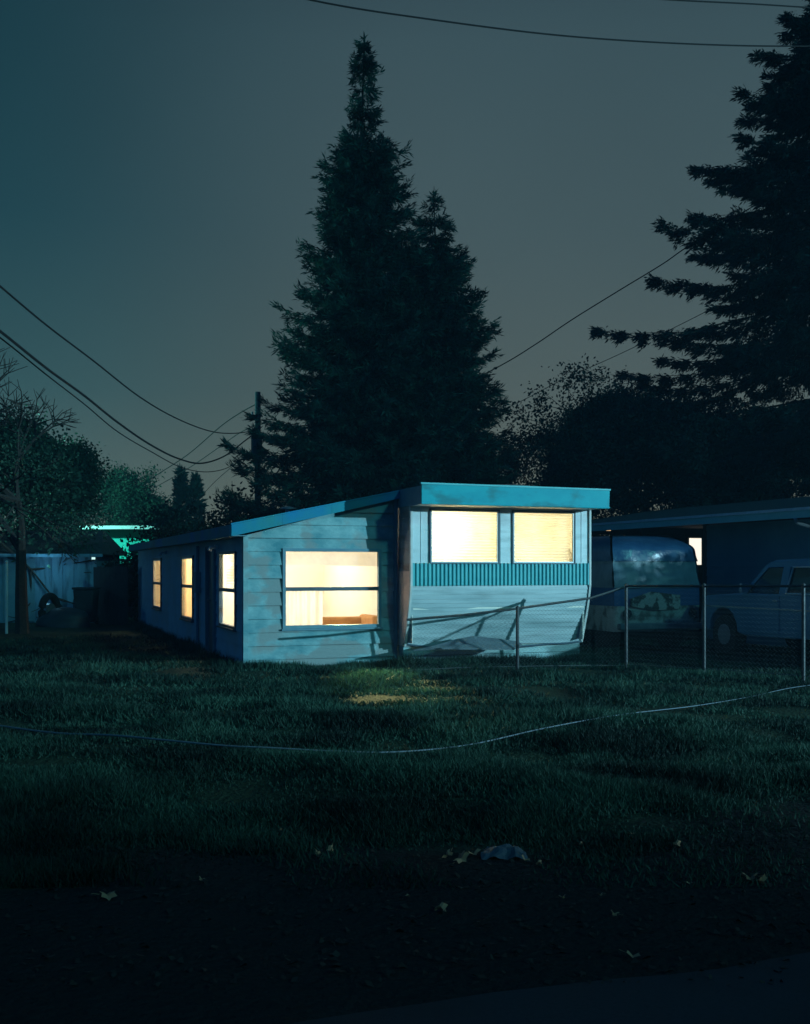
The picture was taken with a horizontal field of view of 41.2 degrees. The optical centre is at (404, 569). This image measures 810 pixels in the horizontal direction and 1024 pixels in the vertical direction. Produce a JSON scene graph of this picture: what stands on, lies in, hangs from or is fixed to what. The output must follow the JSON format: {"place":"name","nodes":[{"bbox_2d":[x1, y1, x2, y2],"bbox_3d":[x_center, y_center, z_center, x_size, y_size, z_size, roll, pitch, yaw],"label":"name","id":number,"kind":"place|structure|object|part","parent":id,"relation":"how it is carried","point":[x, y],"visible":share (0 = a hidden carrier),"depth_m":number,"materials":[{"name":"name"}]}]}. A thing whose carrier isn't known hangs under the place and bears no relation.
{"place":"outdoors","nodes":[
{"label":"outdoors","id":0,"kind":"place"},
{"bbox_2d":[59,526,191,562],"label":"green house","id":1,"kind":"structure","parent":0,"point":[117,534],"depth_m":43.84,"materials":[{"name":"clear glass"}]},
{"bbox_2d":[0,632,809,889],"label":"lawn grass","id":2,"kind":"structure","parent":0,"point":[37,804],"depth_m":8.42,"materials":[{"name":"green plant"}]},
{"bbox_2d":[0,616,809,1023],"bbox_3d":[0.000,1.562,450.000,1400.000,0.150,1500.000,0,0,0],"label":"ground","id":3,"kind":"structure","parent":0,"point":[260,992],"depth_m":4.80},
{"bbox_2d":[5,560,7,633],"bbox_3d":[-9.609,0.720,26.000,0.092,1.860,0.092,0,0,-23],"label":"marker post","id":4,"kind":"object","parent":3,"relation":"on","point":[6,596],"visible":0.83,"depth_m":25.97,"materials":[{"name":"wood"}]},
{"bbox_2d":[38,592,60,616],"bbox_3d":[-9.722,1.130,29.500,0.200,1.000,0.859,0,0,20],"label":"leaning tyre","id":5,"kind":"object","parent":3,"relation":"on","point":[45,599],"visible":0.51,"depth_m":29.34,"materials":[{"name":"rubber"}]},
{"bbox_2d":[0,397,110,623],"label":"broadleaf tree","id":6,"kind":"object","parent":3,"relation":"on","point":[34,493],"visible":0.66,"depth_m":30.42,"materials":[{"name":"green plant"}]},
{"bbox_2d":[0,347,113,633],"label":"half bare tree","id":7,"kind":"object","parent":3,"relation":"on","point":[18,541],"visible":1,"depth_m":24.82,"materials":[{"name":"green plant"}]},
{"bbox_2d":[0,403,119,530],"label":"broadleaf tree","id":8,"kind":"object","parent":3,"relation":"on","point":[97,472],"visible":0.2,"depth_m":36.85,"materials":[{"name":"green plant"}]},
{"bbox_2d":[36,607,90,627],"bbox_3d":[-9.181,1.295,29.027,1.482,0.550,1.094,0,0,0],"label":"heaped tarp","id":9,"kind":"object","parent":3,"relation":"on","point":[65,617],"visible":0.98,"depth_m":28.64,"materials":[{"name":"plastic"}]},
{"bbox_2d":[0,531,127,622],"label":"garden shed","id":10,"kind":"structure","parent":3,"relation":"on","point":[61,580],"depth_m":31.15,"materials":[{"name":"metal"}]},
{"bbox_2d":[3,559,34,620],"bbox_3d":[-11.122,0.600,31.057,0.900,1.800,0.028,0,0,-4],"label":"door","id":11,"kind":"structure","parent":10,"relation":"in","point":[30,562],"depth_m":31.03,"materials":[{"name":"wood"}]},
{"bbox_2d":[72,587,99,623],"bbox_3d":[-8.870,1.025,30.025,0.600,1.050,0.750,0,0,0],"label":"rubbish bin","id":12,"kind":"object","parent":3,"relation":"on","point":[85,599],"visible":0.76,"depth_m":29.71,"materials":[{"name":"plastic"}]},
{"bbox_2d":[91,891,116,899],"bbox_3d":[-1.394,1.507,5.004,0.120,0.030,0.058,7,21,-13],"label":"fallen leaf","id":13,"kind":"object","parent":3,"relation":"on","point":[109,895],"visible":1,"depth_m":5.00,"materials":[{"name":"plant"}]},
{"bbox_2d":[93,566,131,624],"bbox_3d":[-8.198,0.734,30.240,1.460,1.631,0.072,0,0,31],"label":"board fence","id":14,"kind":"object","parent":3,"relation":"on","point":[112,584],"visible":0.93,"depth_m":30.19,"materials":[{"name":"brown wood"}]},
{"bbox_2d":[59,460,193,529],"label":"broadleaf tree","id":15,"kind":"object","parent":3,"relation":"on","point":[125,490],"visible":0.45,"depth_m":53.02,"materials":[{"name":"green plant"}]},
{"bbox_2d":[102,527,164,621],"bbox_3d":[-8.027,0.372,32.418,2.755,3.266,2.986,0,0,25],"label":"tree","id":16,"kind":"object","parent":3,"relation":"on","point":[130,564],"visible":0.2,"depth_m":31.99,"materials":[{"name":"green plant"}]},
{"bbox_2d":[122,489,216,560],"bbox_3d":[-7.238,-0.476,35.988,4.901,4.328,4.176,0,0,0],"label":"shrub","id":17,"kind":"object","parent":3,"relation":"on","point":[160,520],"visible":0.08,"depth_m":35.48,"materials":[{"name":"green plant"}]},
{"bbox_2d":[170,462,190,529],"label":"cypress tree","id":18,"kind":"object","parent":3,"relation":"on","point":[180,483],"visible":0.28,"depth_m":57.81,"materials":[{"name":"green plant"}]},
{"bbox_2d":[184,472,208,531],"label":"cypress tree","id":19,"kind":"object","parent":3,"relation":"on","point":[195,486],"visible":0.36,"depth_m":57.79,"materials":[{"name":"green plant"}]},
{"bbox_2d":[191,481,268,529],"bbox_3d":[-5.933,-0.695,38.078,4.538,4.739,4.463,0,0,0],"label":"shrub","id":20,"kind":"object","parent":3,"relation":"on","point":[216,523],"visible":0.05,"depth_m":37.44,"materials":[{"name":"green plant"}]},
{"bbox_2d":[251,392,261,501],"bbox_3d":[-5.339,-2.180,38.820,0.410,8.460,0.640,0,0,0],"label":"utility pole","id":21,"kind":"object","parent":3,"relation":"on","point":[254,442],"visible":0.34,"depth_m":38.90,"materials":[{"name":"brown wood"}]},
{"bbox_2d":[0,285,245,433],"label":"overhead cable","id":22,"kind":"object","parent":21,"relation":"attached to","point":[35,316],"visible":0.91,"depth_m":19.47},
{"bbox_2d":[0,330,252,463],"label":"overhead cable","id":23,"kind":"object","parent":21,"relation":"attached to","point":[57,376],"visible":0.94,"depth_m":19.59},
{"bbox_2d":[0,337,253,471],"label":"overhead cable","id":24,"kind":"object","parent":21,"relation":"attached to","point":[98,415],"visible":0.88,"depth_m":19.86,"materials":[{"name":"black rubber"}]},
{"bbox_2d":[139,425,254,496],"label":"overhead cable","id":25,"kind":"object","parent":21,"relation":"attached to","point":[198,461],"visible":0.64,"depth_m":44.95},
{"bbox_2d":[142,404,254,485],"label":"overhead cable","id":26,"kind":"object","parent":21,"relation":"attached to","point":[202,442],"visible":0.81,"depth_m":44.22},
{"bbox_2d":[197,467,231,500],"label":"overhead cable","id":27,"kind":"object","parent":21,"relation":"attached to","point":[214,482],"visible":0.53,"depth_m":50.69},
{"bbox_2d":[129,490,399,665],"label":"lean to building","id":28,"kind":"structure","parent":3,"relation":"on","point":[275,587],"depth_m":17.49,"materials":[{"name":"blue wood"}]},
{"bbox_2d":[151,558,161,610],"bbox_3d":[-6.127,0.365,26.647,0.095,1.280,1.530,0,0,-20],"label":"window","id":29,"kind":"structure","parent":28,"relation":"in","point":[155,607],"depth_m":26.81,"materials":[{"name":"yellow glass"}]},
{"bbox_2d":[179,555,193,622],"bbox_3d":[-4.442,0.395,22.153,0.157,1.340,1.530,0,0,-20],"label":"window","id":30,"kind":"structure","parent":28,"relation":"in","point":[190,559],"depth_m":22.49,"materials":[{"name":"yellow glass"}]},
{"bbox_2d":[207,551,211,650],"bbox_3d":[-3.507,0.560,19.567,0.080,1.880,0.740,0,0,-20],"label":"door","id":31,"kind":"structure","parent":28,"relation":"in","point":[210,553],"depth_m":19.73,"materials":[{"name":"metal"}]},
{"bbox_2d":[217,551,236,631],"bbox_3d":[-2.948,0.355,18.078,0.153,1.300,1.450,0,0,-20],"label":"window","id":32,"kind":"structure","parent":28,"relation":"in","point":[231,567],"depth_m":18.30,"materials":[{"name":"yellow glass"}]},
{"bbox_2d":[281,548,382,630],"bbox_3d":[-1.179,0.320,17.311,1.680,1.300,0.220,0,0,-20],"label":"window","id":33,"kind":"structure","parent":28,"relation":"in","point":[302,607],"depth_m":17.28,"materials":[{"name":"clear glass"}]},
{"bbox_2d":[323,614,376,624],"bbox_3d":[-1.177,1.080,18.467,1.360,0.580,0.830,0,0,-20],"label":"sofa","id":34,"kind":"object","parent":28,"relation":"in","point":[365,619],"visible":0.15,"depth_m":18.72,"materials":[{"name":"brown fabric"}]},
{"bbox_2d":[215,32,522,521],"bbox_3d":[-1.247,-7.818,35.018,10.513,19.367,10.549,0,0,-27],"label":"cedar tree","id":35,"kind":"object","parent":3,"relation":"on","point":[332,449],"visible":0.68,"depth_m":33.83,"materials":[{"name":"green plant"}]},
{"bbox_2d":[0,748,809,986],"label":"leaf litter","id":36,"kind":"object","parent":3,"relation":"on","point":[336,953],"visible":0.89,"depth_m":4.57,"materials":[{"name":"brown plant"}]},
{"bbox_2d":[0,685,809,752],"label":"garden hose","id":37,"kind":"object","parent":3,"relation":"on","point":[91,734],"visible":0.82,"depth_m":9.51,"materials":[{"name":"rubber"}]},
{"bbox_2d":[228,482,610,659],"bbox_3d":[-0.959,0.150,24.707,3.340,3.000,16.104,0,0,-20],"label":"mobile home","id":38,"kind":"object","parent":3,"relation":"on","point":[466,548],"visible":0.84,"depth_m":17.63,"materials":[{"name":"teal paint"}]},
{"bbox_2d":[429,508,499,563],"bbox_3d":[0.957,-0.525,17.480,1.250,0.910,0.108,0,0,-20],"label":"window","id":39,"kind":"structure","parent":38,"relation":"in","point":[461,536],"depth_m":17.52,"materials":[{"name":"beige glass"}]},
{"bbox_2d":[413,636,521,650],"bbox_3d":[1.029,1.194,17.271,1.910,0.234,0.284,0,0,-20],"label":"metal sheet","id":40,"kind":"object","parent":38,"relation":"attached to","point":[469,643],"visible":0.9,"depth_m":17.33,"materials":[{"name":"grey metal"}]},
{"bbox_2d":[512,510,575,563],"bbox_3d":[2.299,-0.525,17.972,1.190,0.910,0.108,0,0,-20],"label":"window","id":41,"kind":"structure","parent":38,"relation":"in","point":[538,537],"depth_m":18.03,"materials":[{"name":"beige glass"}]},
{"bbox_2d":[344,188,524,499],"bbox_3d":[0.977,-5.338,35.078,8.240,14.398,8.350,0,0,0],"label":"cedar tree","id":42,"kind":"object","parent":3,"relation":"on","point":[445,270],"visible":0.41,"depth_m":34.30,"materials":[{"name":"green plant"}]},
{"bbox_2d":[434,902,447,910],"bbox_3d":[0.151,1.527,4.858,0.058,0.030,0.120,7,1,28],"label":"fallen leaf","id":43,"kind":"object","parent":3,"relation":"on","point":[442,905],"visible":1,"depth_m":4.88,"materials":[{"name":"plant"}]},
{"bbox_2d":[442,847,452,857],"bbox_3d":[0.237,1.516,5.760,0.054,0.028,0.110,-27,1,36],"label":"fallen leaf","id":44,"kind":"object","parent":3,"relation":"on","point":[448,852],"visible":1,"depth_m":5.75,"materials":[{"name":"plant"}]},
{"bbox_2d":[453,850,469,862],"bbox_3d":[0.278,1.524,5.670,0.138,0.035,0.068,-32,37,-18],"label":"fallen leaf","id":45,"kind":"object","parent":3,"relation":"on","point":[462,856],"visible":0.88,"depth_m":5.67,"materials":[{"name":"plant"}]},
{"bbox_2d":[465,849,480,854],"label":"fallen leaf","id":46,"kind":"object","parent":3,"relation":"on","point":[476,851],"visible":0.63,"depth_m":5.79,"materials":[{"name":"plant"}]},
{"bbox_2d":[481,844,527,859],"bbox_3d":[0.529,1.514,5.806,0.250,0.062,0.160,0,0,0],"label":"plastic bag","id":47,"kind":"object","parent":3,"relation":"on","point":[506,851],"visible":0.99,"depth_m":5.76,"materials":[{"name":"plastic"}]},
{"bbox_2d":[407,586,623,670],"bbox_3d":[1.760,0.984,16.430,3.572,1.432,0.185,0,0,-16],"label":"chain link fence","id":48,"kind":"object","parent":3,"relation":"on","point":[517,609],"visible":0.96,"depth_m":16.33,"materials":[{"name":"metal"}]},
{"bbox_2d":[480,365,743,519],"bbox_3d":[6.524,-2.607,38.900,9.524,8.740,11.667,0,0,-19],"label":"broadleaf tree","id":49,"kind":"object","parent":3,"relation":"on","point":[605,396],"visible":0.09,"depth_m":36.16,"materials":[{"name":"green plant"}]},
{"bbox_2d":[619,949,639,957],"bbox_3d":[0.900,1.534,4.304,0.092,0.023,0.045,6,-9,30],"label":"fallen leaf","id":50,"kind":"object","parent":3,"relation":"on","point":[633,956],"visible":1,"depth_m":4.29,"materials":[{"name":"brown plant"}]},
{"bbox_2d":[592,479,672,535],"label":"shrub","id":51,"kind":"object","parent":3,"relation":"on","point":[650,509],"visible":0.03,"depth_m":42.31,"materials":[{"name":"green plant"}]},
{"bbox_2d":[584,535,701,648],"bbox_3d":[4.010,0.447,22.511,1.970,2.195,4.940,0,0,-20],"label":"covered van","id":52,"kind":"object","parent":3,"relation":"on","point":[617,561],"visible":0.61,"depth_m":20.41,"materials":[{"name":"metal"}]},
{"bbox_2d":[499,353,808,535],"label":"broadleaf tree","id":53,"kind":"object","parent":3,"relation":"on","point":[607,454],"visible":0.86,"depth_m":32.29,"materials":[{"name":"green plant"}]},
{"bbox_2d":[588,0,809,496],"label":"fir tree","id":54,"kind":"object","parent":3,"relation":"on","point":[782,249],"visible":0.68,"depth_m":32.20,"materials":[{"name":"green plant"}]},
{"bbox_2d":[591,496,809,646],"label":"neighbour house","id":55,"kind":"structure","parent":3,"relation":"on","point":[737,543],"depth_m":23.12,"materials":[{"name":"blue wood"}]},
{"bbox_2d":[686,536,702,566],"bbox_3d":[7.206,-0.430,26.809,0.470,0.760,0.063,0,0,-20],"label":"window","id":56,"kind":"structure","parent":55,"relation":"in","point":[696,542],"depth_m":26.81,"materials":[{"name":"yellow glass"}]},
{"bbox_2d":[624,583,809,684],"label":"chain link fence","id":57,"kind":"object","parent":3,"relation":"on","point":[704,616],"visible":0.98,"depth_m":15.97,"materials":[{"name":"metal"}]},
{"bbox_2d":[741,873,762,879],"bbox_3d":[1.716,1.513,5.312,0.129,0.033,0.063,-6,-11,24],"label":"fallen leaf","id":58,"kind":"object","parent":3,"relation":"on","point":[748,877],"visible":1,"depth_m":5.31,"materials":[{"name":"brown plant"}]},
{"bbox_2d":[701,559,809,653],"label":"pickup truck","id":59,"kind":"object","parent":3,"relation":"on","point":[788,572],"visible":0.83,"depth_m":18.64,"materials":[{"name":"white metal"}]},
{"bbox_3d":[6.151,0.775,18.641,0.031,0.650,0.950,0,0,-18],"label":"door","id":60,"kind":"part","parent":59,"relation":"part of","materials":[{"name":"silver metal"}]},
{"bbox_3d":[6.241,0.195,18.658,0.095,0.430,0.880,0,0,-18],"label":"side window","id":61,"kind":"part","parent":59,"relation":"part of","materials":[{"name":"black glass"}]},
{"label":"side window","id":62,"kind":"part","parent":59,"relation":"part of","materials":[{"name":"black glass"}]},
{"bbox_2d":[758,874,766,883],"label":"fallen leaf","id":63,"kind":"object","parent":3,"relation":"on","point":[763,878],"visible":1,"depth_m":5.27,"materials":[{"name":"plant"}]},
{"bbox_2d":[0,0,809,530],"label":"sky","id":64,"kind":"structure","parent":0,"point":[158,158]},
{"bbox_2d":[121,620,809,685],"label":"tall grass","id":65,"kind":"structure","parent":0,"point":[186,645],"depth_m":17.48,"materials":[{"name":"green plant"}]},
{"bbox_2d":[292,952,809,1023],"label":"road","id":66,"kind":"structure","parent":0,"point":[697,997],"depth_m":3.85,"materials":[{"name":"grey asphalt"}]},
{"bbox_2d":[309,0,809,46],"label":"overhead cable","id":67,"kind":"object","parent":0,"point":[555,34],"visible":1,"depth_m":12.68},
{"bbox_2d":[506,302,723,407],"bbox_3d":[7.654,-7.902,38.999,15.233,5.820,0.024,0,0,23],"label":"overhead cable","id":68,"kind":"object","parent":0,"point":[607,359],"visible":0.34,"depth_m":39.12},
{"bbox_2d":[480,208,749,375],"bbox_3d":[5.657,-8.499,35.748,11.096,5.467,0.036,0,0,24],"label":"overhead cable","id":69,"kind":"object","parent":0,"point":[592,306],"visible":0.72,"depth_m":35.54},
{"bbox_2d":[668,0,809,7],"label":"overhead cable","id":70,"kind":"object","parent":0,"point":[740,3],"visible":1,"depth_m":12.74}
]}

